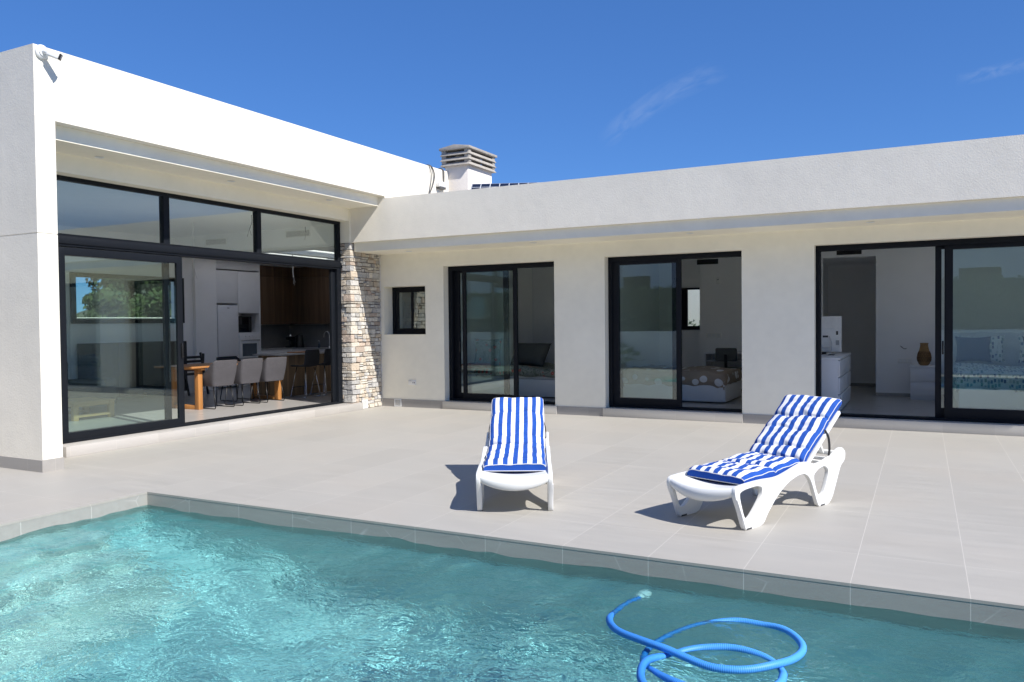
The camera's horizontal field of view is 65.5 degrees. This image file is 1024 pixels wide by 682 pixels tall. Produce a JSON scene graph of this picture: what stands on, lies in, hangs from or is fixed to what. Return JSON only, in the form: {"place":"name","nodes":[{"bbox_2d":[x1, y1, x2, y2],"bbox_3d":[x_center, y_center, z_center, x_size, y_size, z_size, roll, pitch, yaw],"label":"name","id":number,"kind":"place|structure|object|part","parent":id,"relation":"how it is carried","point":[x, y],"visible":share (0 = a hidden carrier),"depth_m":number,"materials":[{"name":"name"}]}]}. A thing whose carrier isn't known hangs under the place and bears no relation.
{"place":"outdoors","nodes":[
{"label":"outdoors","id":0,"kind":"place"},
{"bbox_2d":[77,289,157,316],"bbox_3d":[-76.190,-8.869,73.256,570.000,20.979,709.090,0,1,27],"label":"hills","id":1,"kind":"structure","parent":0,"point":[86,311],"depth_m":203.46,"materials":[{"name":"green plant"}]},
{"bbox_2d":[77,317,170,317],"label":"garden wall","id":2,"kind":"structure","parent":0,"point":[120,317],"depth_m":19.89,"materials":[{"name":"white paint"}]},
{"bbox_2d":[77,341,186,399],"bbox_3d":[-7.281,0.572,15.404,0.439,1.095,2.080,0,1,27],"label":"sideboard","id":3,"kind":"object","parent":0,"point":[130,368],"visible":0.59,"depth_m":15.04,"materials":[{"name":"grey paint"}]},
{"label":"door","id":4,"kind":"part","parent":3,"relation":"part of","materials":[{"name":"grey paint"}]},
{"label":"door","id":5,"kind":"part","parent":3,"relation":"part of","materials":[{"name":"grey paint"}]},
{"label":"door","id":6,"kind":"part","parent":3,"relation":"part of","materials":[{"name":"grey paint"}]},
{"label":"door","id":7,"kind":"part","parent":3,"relation":"part of","materials":[{"name":"grey paint"}]},
{"bbox_2d":[253,351,330,396],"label":"kitchen island","id":8,"kind":"structure","parent":0,"point":[289,374],"depth_m":15.83,"materials":[{"name":"brown wood"}]},
{"bbox_2d":[0,505,1023,681],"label":"pool water","id":9,"kind":"structure","parent":0,"point":[147,593],"depth_m":4.40,"materials":[{"name":"teal liquid"}]},
{"bbox_2d":[606,612,806,681],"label":"pool hose","id":10,"kind":"object","parent":9,"relation":"on","point":[771,664],"visible":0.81,"depth_m":3.85,"materials":[{"name":"blue plastic"}]},
{"bbox_2d":[0,406,1023,608],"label":"terrace","id":11,"kind":"structure","parent":0,"point":[935,514],"depth_m":7.16,"materials":[{"name":"tile"}]},
{"bbox_2d":[0,43,1023,472],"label":"house","id":12,"kind":"structure","parent":11,"relation":"on","point":[938,261],"depth_m":12.07,"materials":[{"name":"white paint"}]},
{"bbox_2d":[34,44,62,60],"bbox_3d":[-4.823,-3.005,8.307,0.259,0.159,0.129,-1,1,-9],"label":"security camera","id":13,"kind":"object","parent":12,"relation":"attached to","point":[42,51],"visible":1,"depth_m":8.26,"materials":[{"name":"white plastic"}]},
{"bbox_2d":[68,397,114,420],"bbox_3d":[-6.636,1.045,12.248,0.690,0.278,0.690,0,1,27],"label":"coffee table","id":14,"kind":"object","parent":12,"relation":"on","point":[84,403],"visible":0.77,"depth_m":12.16,"materials":[{"name":"brown wood"}]},
{"bbox_2d":[67,362,115,408],"bbox_3d":[-7.424,0.709,12.836,0.840,0.740,1.740,0,1,27],"label":"sofa","id":15,"kind":"object","parent":12,"relation":"on","point":[97,387],"visible":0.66,"depth_m":13.08,"materials":[{"name":"fabric"}]},
{"bbox_2d":[69,272,184,323],"bbox_3d":[-7.493,-0.816,15.621,0.100,0.940,2.500,0,1,27],"label":"window","id":16,"kind":"structure","parent":12,"relation":"in","point":[72,275],"depth_m":15.13,"materials":[{"name":"metal"}]},
{"bbox_2d":[184,352,208,395],"bbox_3d":[-6.476,0.667,16.207,0.305,0.858,0.622,0,1,27],"label":"dining chair","id":17,"kind":"object","parent":12,"relation":"on","point":[201,357],"visible":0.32,"depth_m":16.20,"materials":[{"name":"black metal"}]},
{"bbox_2d":[56,175,340,261],"bbox_3d":[-4.389,-1.674,11.476,0.095,0.710,5.775,0,1,27],"label":"window","id":18,"kind":"structure","parent":12,"relation":"in","point":[164,217],"depth_m":11.17,"materials":[{"name":"metal"}]},
{"bbox_2d":[58,235,342,443],"bbox_3d":[-4.362,-0.074,11.541,0.167,2.493,5.835,0,1,27],"label":"sliding door","id":19,"kind":"structure","parent":12,"relation":"in","point":[76,246],"depth_m":10.91,"materials":[{"name":"metal"}]},
{"bbox_2d":[205,238,226,245],"bbox_3d":[-5.942,-1.991,15.983,0.580,0.130,0.012,0,1,27],"label":"air grille","id":20,"kind":"object","parent":12,"relation":"attached to","point":[217,241],"visible":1,"depth_m":15.98,"materials":[{"name":"white plastic"}]},
{"bbox_2d":[154,361,281,409],"bbox_3d":[-5.137,0.762,14.171,0.900,0.727,2.145,0,1,27],"label":"dining table","id":21,"kind":"object","parent":12,"relation":"on","point":[198,368],"visible":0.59,"depth_m":13.52,"materials":[{"name":"brown wood"}]},
{"bbox_2d":[202,360,236,408],"bbox_3d":[-5.031,0.730,13.561,0.519,0.815,0.520,0,1,27],"label":"dining chair","id":22,"kind":"object","parent":12,"relation":"on","point":[216,374],"visible":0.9,"depth_m":13.37,"materials":[{"name":"grey fabric"}]},
{"bbox_2d":[217,305,237,387],"bbox_3d":[-6.588,0.114,17.935,0.566,1.840,0.575,0,1,27],"label":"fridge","id":23,"kind":"object","parent":12,"relation":"on","point":[227,330],"visible":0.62,"depth_m":17.78,"materials":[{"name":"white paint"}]},
{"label":"door","id":24,"kind":"part","parent":23,"relation":"part of","materials":[{"name":"white paint"}]},
{"bbox_2d":[216,356,253,401],"bbox_3d":[-5.174,0.701,14.917,0.519,0.815,0.520,0,1,27],"label":"dining chair","id":25,"kind":"object","parent":12,"relation":"on","point":[229,358],"visible":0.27,"depth_m":14.99,"materials":[{"name":"metal"}]},
{"bbox_2d":[216,261,260,386],"bbox_3d":[-6.476,-0.369,18.224,0.600,2.830,1.355,0,1,27],"label":"tall cabinet","id":26,"kind":"object","parent":12,"relation":"on","point":[238,283],"visible":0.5,"depth_m":18.21,"materials":[{"name":"white paint"}]},
{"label":"cabinet door","id":27,"kind":"part","parent":26,"relation":"part of","materials":[{"name":"white paint"}]},
{"bbox_2d":[238,316,251,332],"bbox_3d":[-6.332,-0.381,18.436,0.382,0.370,0.455,0,1,27],"label":"microwave","id":28,"kind":"object","parent":26,"relation":"in","point":[244,324],"visible":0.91,"depth_m":18.35,"materials":[{"name":"black plastic"}]},
{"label":"door","id":29,"kind":"part","parent":28,"relation":"part of","materials":[{"name":"black glass"}]},
{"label":"cabinet door","id":30,"kind":"part","parent":26,"relation":"part of","materials":[{"name":"white paint"}]},
{"bbox_2d":[239,334,259,357],"bbox_3d":[-6.260,0.108,18.492,0.539,0.550,0.615,0,1,27],"label":"oven","id":31,"kind":"object","parent":26,"relation":"in","point":[249,345],"visible":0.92,"depth_m":18.35,"materials":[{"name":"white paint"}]},
{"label":"door","id":32,"kind":"part","parent":31,"relation":"part of","materials":[{"name":"white paint"}]},
{"bbox_2d":[225,358,262,405],"bbox_3d":[-4.760,0.715,14.108,0.519,0.815,0.520,0,1,26],"label":"dining chair","id":33,"kind":"object","parent":12,"relation":"on","point":[248,371],"visible":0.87,"depth_m":13.94,"materials":[{"name":"grey fabric"}]},
{"bbox_2d":[250,357,286,402],"bbox_3d":[-4.481,0.700,14.626,0.519,0.815,0.520,0,1,28],"label":"dining chair","id":34,"kind":"object","parent":12,"relation":"on","point":[273,368],"visible":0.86,"depth_m":14.46,"materials":[{"name":"grey fabric"}]},
{"bbox_2d":[260,265,329,324],"bbox_3d":[-4.903,-1.111,19.046,2.560,1.410,1.615,0,1,27],"label":"wall cabinet","id":35,"kind":"object","parent":12,"relation":"attached to","point":[304,299],"depth_m":19.56,"materials":[{"name":"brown wood"}]},
{"bbox_2d":[260,265,291,277],"bbox_3d":[-5.959,-1.686,19.398,0.360,0.254,1.300,0,1,27],"label":"cabinet door","id":36,"kind":"structure","parent":35,"relation":"in","point":[267,271],"depth_m":19.39,"materials":[{"name":"brown wood"}]},
{"bbox_2d":[260,276,292,324],"bbox_3d":[-5.951,-0.978,19.414,0.360,1.150,1.300,0,1,27],"label":"cabinet door","id":37,"kind":"structure","parent":35,"relation":"in","point":[275,292],"depth_m":19.39,"materials":[{"name":"brown wood"}]},
{"bbox_2d":[292,267,328,277],"bbox_3d":[-4.610,-1.705,19.611,2.560,0.254,0.313,0,1,27],"label":"cabinet door","id":38,"kind":"structure","parent":35,"relation":"in","point":[299,272],"depth_m":19.64,"materials":[{"name":"brown wood"}]},
{"bbox_2d":[292,277,329,323],"bbox_3d":[-4.603,-0.997,19.627,2.560,1.150,0.313,0,1,27],"label":"cabinet door","id":39,"kind":"structure","parent":35,"relation":"in","point":[310,295],"depth_m":19.63,"materials":[{"name":"brown wood"}]},
{"bbox_2d":[261,324,329,353],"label":"backsplash","id":40,"kind":"structure","parent":12,"relation":"on","point":[273,339],"depth_m":19.94,"materials":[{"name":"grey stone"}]},
{"bbox_2d":[286,335,295,347],"bbox_3d":[-5.558,0.000,20.004,0.200,0.325,0.220,0,1,27],"label":"coffee machine","id":41,"kind":"object","parent":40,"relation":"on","point":[290,338],"visible":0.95,"depth_m":19.96,"materials":[{"name":"black plastic"}]},
{"bbox_2d":[294,334,303,347],"bbox_3d":[-5.305,-0.005,19.874,0.229,0.335,0.267,-1,1,-27],"label":"kettle","id":42,"kind":"object","parent":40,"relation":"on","point":[299,342],"visible":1,"depth_m":19.78,"materials":[{"name":"black plastic"}]},
{"bbox_2d":[285,229,309,237],"bbox_3d":[-4.041,-2.023,15.001,0.600,0.130,0.012,0,1,27],"label":"air grille","id":43,"kind":"object","parent":12,"relation":"attached to","point":[295,233],"visible":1,"depth_m":15.01,"materials":[{"name":"white plastic"}]},
{"bbox_2d":[290,349,320,397],"bbox_3d":[-4.015,0.623,15.499,0.432,0.921,0.416,0,1,27],"label":"bar stool","id":44,"kind":"object","parent":12,"relation":"on","point":[312,357],"visible":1,"depth_m":15.38,"materials":[{"name":"fabric"}]},
{"bbox_2d":[310,349,330,394],"bbox_3d":[-3.759,0.609,15.996,0.432,0.921,0.416,0,1,27],"label":"bar stool","id":45,"kind":"object","parent":12,"relation":"on","point":[327,360],"visible":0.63,"depth_m":15.80,"materials":[{"name":"black metal"}]},
{"bbox_2d":[362,399,367,408],"bbox_3d":[-2.639,1.131,14.274,0.016,0.155,0.155,0,1,27],"label":"vent grille","id":46,"kind":"object","parent":12,"relation":"attached to","point":[365,403],"visible":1,"depth_m":14.29,"materials":[{"name":"white plastic"}]},
{"bbox_2d":[394,399,400,406],"bbox_3d":[-2.092,1.131,14.590,0.150,0.135,0.012,0,1,27],"label":"vent grille","id":47,"kind":"object","parent":12,"relation":"attached to","point":[397,402],"visible":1,"depth_m":14.59,"materials":[{"name":"white plastic"}]},
{"bbox_2d":[392,286,425,333],"bbox_3d":[-1.822,-0.565,14.761,0.911,0.876,0.070,0,1,27],"label":"window","id":48,"kind":"structure","parent":12,"relation":"in","point":[395,290],"depth_m":14.85,"materials":[{"name":"metal"}]},
{"bbox_2d":[408,380,415,384],"bbox_3d":[-1.813,0.753,14.442,0.160,0.094,0.024,0,1,27],"label":"wall socket","id":49,"kind":"object","parent":12,"relation":"attached to","point":[411,382],"depth_m":14.43,"materials":[{"name":"white plastic"}]},
{"bbox_2d":[427,164,434,192],"bbox_3d":[-1.564,-2.660,14.842,0.221,1.268,0.247,0,1,8],"label":"power cable","id":50,"kind":"object","parent":12,"relation":"on","point":[431,178],"visible":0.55,"depth_m":14.85,"materials":[{"name":"white plastic"}]},
{"bbox_2d":[436,181,446,189],"bbox_3d":[-1.340,-2.950,15.110,0.098,0.135,0.260,0,1,27],"label":"junction box","id":51,"kind":"object","parent":12,"relation":"attached to","point":[441,185],"visible":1,"depth_m":15.04,"materials":[{"name":"white plastic"}]},
{"bbox_2d":[448,262,554,404],"bbox_3d":[-0.143,-0.133,13.834,2.145,2.393,0.160,0,1,27],"label":"sliding door","id":52,"kind":"structure","parent":12,"relation":"in","point":[454,295],"depth_m":14.10,"materials":[{"name":"metal"}]},
{"bbox_2d":[471,182,539,188],"bbox_3d":[0.093,-2.393,13.689,1.670,0.787,0.900,0,1,5],"label":"solar panel","id":53,"kind":"object","parent":12,"relation":"on","point":[475,186],"visible":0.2,"depth_m":14.03,"materials":[{"name":"glass"}]},
{"bbox_2d":[468,362,554,396],"bbox_3d":[0.355,0.722,15.456,2.082,0.571,1.485,0,1,27],"label":"bed","id":54,"kind":"object","parent":12,"relation":"on","point":[537,381],"visible":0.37,"depth_m":14.88,"materials":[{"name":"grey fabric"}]},
{"bbox_2d":[461,363,490,368],"bbox_3d":[-0.690,0.476,15.298,0.470,0.090,0.400,0,1,27],"label":"throw","id":55,"kind":"object","parent":54,"relation":"on","point":[478,365],"visible":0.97,"depth_m":15.13,"materials":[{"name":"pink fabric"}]},
{"bbox_2d":[474,338,501,366],"bbox_3d":[-0.470,0.234,15.516,0.550,0.571,0.288,0,1,7],"label":"pillow","id":56,"kind":"object","parent":54,"relation":"on","point":[487,351],"visible":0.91,"depth_m":15.43,"materials":[{"name":"white fabric"}]},
{"bbox_2d":[510,343,551,366],"bbox_3d":[0.358,0.264,15.595,0.850,0.443,0.363,0,2,39],"label":"pillow","id":57,"kind":"object","parent":54,"relation":"on","point":[532,354],"visible":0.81,"depth_m":15.43,"materials":[{"name":"grey fabric"}]},
{"bbox_2d":[608,251,741,411],"bbox_3d":[2.547,-0.140,12.445,2.141,2.416,0.160,0,1,27],"label":"sliding door","id":58,"kind":"structure","parent":12,"relation":"in","point":[615,399],"depth_m":12.53,"materials":[{"name":"metal"}]},
{"bbox_2d":[621,364,741,401],"bbox_3d":[3.023,0.729,14.213,1.861,0.558,1.335,0,1,27],"label":"bed","id":59,"kind":"object","parent":12,"relation":"on","point":[709,384],"visible":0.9,"depth_m":13.70,"materials":[{"name":"white fabric"}]},
{"bbox_2d":[682,288,699,329],"bbox_3d":[3.755,-0.670,16.591,0.640,0.875,0.070,0,1,27],"label":"window","id":60,"kind":"structure","parent":12,"relation":"in","point":[685,326],"depth_m":16.62,"materials":[{"name":"metal"}]},
{"bbox_2d":[697,259,717,264],"bbox_3d":[3.891,-1.578,15.850,0.420,0.100,0.012,0,1,27],"label":"air grille","id":61,"kind":"object","parent":12,"relation":"attached to","point":[706,261],"visible":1,"depth_m":15.85,"materials":[{"name":"black plastic"}]},
{"bbox_2d":[706,333,721,337],"bbox_3d":[4.013,-0.113,15.830,0.300,0.090,0.014,0,1,27],"label":"wall socket","id":62,"kind":"object","parent":12,"relation":"attached to","point":[713,335],"depth_m":15.83,"materials":[{"name":"white plastic"}]},
{"bbox_2d":[704,351,741,365],"bbox_3d":[4.420,0.600,15.355,1.300,0.775,0.480,0,1,27],"label":"desk","id":63,"kind":"object","parent":12,"relation":"on","point":[707,359],"visible":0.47,"depth_m":15.44,"materials":[{"name":"white laminate"}]},
{"bbox_2d":[715,348,741,390],"bbox_3d":[4.138,0.542,15.198,0.526,0.835,0.557,0,1,27],"label":"office chair","id":64,"kind":"object","parent":12,"relation":"on","point":[725,355],"visible":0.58,"depth_m":14.97,"materials":[{"name":"black plastic"}]},
{"bbox_2d":[823,282,824,315],"bbox_3d":[6.020,-0.091,15.477,0.040,2.119,0.800,0,1,27],"label":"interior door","id":65,"kind":"structure","parent":12,"relation":"in","point":[823,282],"depth_m":15.65,"materials":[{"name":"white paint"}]},
{"bbox_2d":[821,353,850,410],"bbox_3d":[5.048,0.632,12.690,0.510,0.820,1.970,0,1,27],"label":"chest of drawers","id":66,"kind":"object","parent":12,"relation":"on","point":[835,376],"visible":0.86,"depth_m":11.80,"materials":[{"name":"white laminate"}]},
{"bbox_2d":[821,316,841,354],"bbox_3d":[4.911,-0.084,12.636,0.585,0.615,0.286,0,1,27],"label":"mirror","id":67,"kind":"object","parent":66,"relation":"on","point":[831,333],"visible":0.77,"depth_m":12.59,"materials":[{"name":"white plastic"}]},
{"bbox_2d":[837,250,861,254],"bbox_3d":[6.141,-1.625,14.508,0.420,0.100,0.012,0,1,27],"label":"air grille","id":68,"kind":"object","parent":12,"relation":"attached to","point":[850,252],"visible":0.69,"depth_m":14.50,"materials":[{"name":"black plastic"}]},
{"bbox_2d":[898,358,911,362],"bbox_3d":[6.975,0.350,14.134,0.230,0.084,0.014,0,1,27],"label":"wall socket","id":69,"kind":"object","parent":12,"relation":"attached to","point":[904,360],"depth_m":14.13,"materials":[{"name":"white plastic"}]},
{"bbox_2d":[816,236,1023,423],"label":"sliding door","id":70,"kind":"structure","parent":12,"relation":"in","point":[948,413],"depth_m":10.70,"materials":[{"name":"metal"}]},
{"bbox_2d":[910,364,934,399],"bbox_3d":[7.124,0.707,13.726,0.470,0.580,0.550,0,1,27],"label":"nightstand","id":71,"kind":"object","parent":12,"relation":"on","point":[922,382],"visible":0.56,"depth_m":13.51,"materials":[{"name":"white laminate"}]},
{"bbox_2d":[917,343,931,365],"bbox_3d":[7.067,0.226,13.652,0.229,0.385,0.229,0,1,27],"label":"wicker vase","id":72,"kind":"object","parent":71,"relation":"on","point":[924,357],"visible":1,"depth_m":13.58,"materials":[{"name":"brown wicker"}]},
{"bbox_2d":[953,332,1023,409],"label":"bed","id":73,"kind":"object","parent":12,"relation":"on","point":[987,385],"visible":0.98,"depth_m":11.73,"materials":[{"name":"blue fabric"}]},
{"bbox_2d":[955,336,990,361],"bbox_3d":[7.612,0.136,13.143,0.520,0.423,0.215,0,1,27],"label":"pillow","id":74,"kind":"object","parent":73,"relation":"on","point":[973,349],"visible":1,"depth_m":13.08,"materials":[{"name":"blue fabric"}]},
{"bbox_2d":[955,335,1005,362],"bbox_3d":[7.801,0.131,13.270,0.720,0.446,0.210,0,1,27],"label":"pillow","id":75,"kind":"object","parent":73,"relation":"on","point":[996,349],"visible":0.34,"depth_m":13.11,"materials":[{"name":"white fabric"}]},
{"bbox_2d":[1017,335,1023,362],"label":"pillow","id":76,"kind":"object","parent":73,"relation":"on","point":[1021,342],"visible":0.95,"depth_m":12.97,"materials":[{"name":"white fabric"}]},
{"bbox_2d":[476,408,552,510],"bbox_3d":[0.040,1.023,7.095,0.614,0.669,1.754,-1,1,1],"label":"sun lounger","id":77,"kind":"object","parent":11,"relation":"on","point":[513,480],"visible":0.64,"depth_m":6.31,"materials":[{"name":"white plastic"}]},
{"bbox_2d":[483,397,546,470],"bbox_3d":[0.040,0.841,7.237,0.565,0.523,1.570,-1,1,1],"label":"lounger cushion","id":78,"kind":"object","parent":77,"relation":"on","point":[516,431],"visible":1,"depth_m":7.38,"materials":[{"name":"fabric"}]},
{"bbox_2d":[667,411,844,529],"bbox_3d":[1.986,0.982,6.400,1.711,0.744,0.614,-2,2,-42],"label":"sun lounger","id":79,"kind":"object","parent":11,"relation":"on","point":[696,492],"visible":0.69,"depth_m":6.08,"materials":[{"name":"white plastic"}]},
{"bbox_2d":[687,395,841,484],"bbox_3d":[2.089,0.772,6.491,1.518,0.562,0.565,-2,2,-42],"label":"lounger cushion","id":80,"kind":"object","parent":79,"relation":"on","point":[792,432],"visible":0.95,"depth_m":6.56,"materials":[{"name":"fabric"}]},
{"bbox_2d":[0,0,1023,312],"label":"sky","id":81,"kind":"structure","parent":0,"point":[556,90],"materials":[{"name":"blue"}]},
{"bbox_2d":[532,267,554,363],"bbox_3d":[1.496,-0.320,16.554,2.300,2.620,0.205,0,1,27],"label":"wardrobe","id":82,"kind":"object","parent":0,"point":[543,322],"visible":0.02,"depth_m":16.85,"materials":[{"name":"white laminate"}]},
{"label":"wardrobe door","id":83,"kind":"part","parent":82,"relation":"part of","materials":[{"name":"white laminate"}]},
{"bbox_2d":[688,290,699,325],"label":"garden wall","id":84,"kind":"structure","parent":0,"point":[694,304],"depth_m":20.23,"materials":[{"name":"white paint"}]},
{"label":"ground","id":85,"kind":"structure","parent":0,"visible":0},
{"bbox_2d":[83,284,143,316],"bbox_3d":[-11.310,-0.203,22.341,1.696,2.771,2.626,-1,1,-16],"label":"pine tree","id":86,"kind":"object","parent":85,"relation":"on","point":[107,302],"visible":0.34,"depth_m":21.97,"materials":[{"name":"green plant"}]},
{"bbox_2d":[77,278,170,316],"bbox_3d":[-11.961,-1.009,24.586,3.746,4.287,3.066,-1,1,-1],"label":"pine tree","id":87,"kind":"object","parent":85,"relation":"on","point":[151,302],"visible":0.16,"depth_m":24.06,"materials":[{"name":"green plant"}]},
{"bbox_2d":[144,281,170,316],"bbox_3d":[-11.142,-1.204,26.850,3.724,4.561,3.926,0,1,27],"label":"pine tree","id":88,"kind":"object","parent":85,"relation":"on","point":[151,286],"depth_m":26.76,"materials":[{"name":"green plant"}]},
{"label":"pool basin","id":89,"kind":"structure","parent":0,"visible":0},
{"bbox_2d":[0,494,1023,628],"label":"pool coping","id":90,"kind":"object","parent":89,"relation":"on","point":[934,607],"visible":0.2,"depth_m":5.32,"materials":[{"name":"tile"}]}
]}

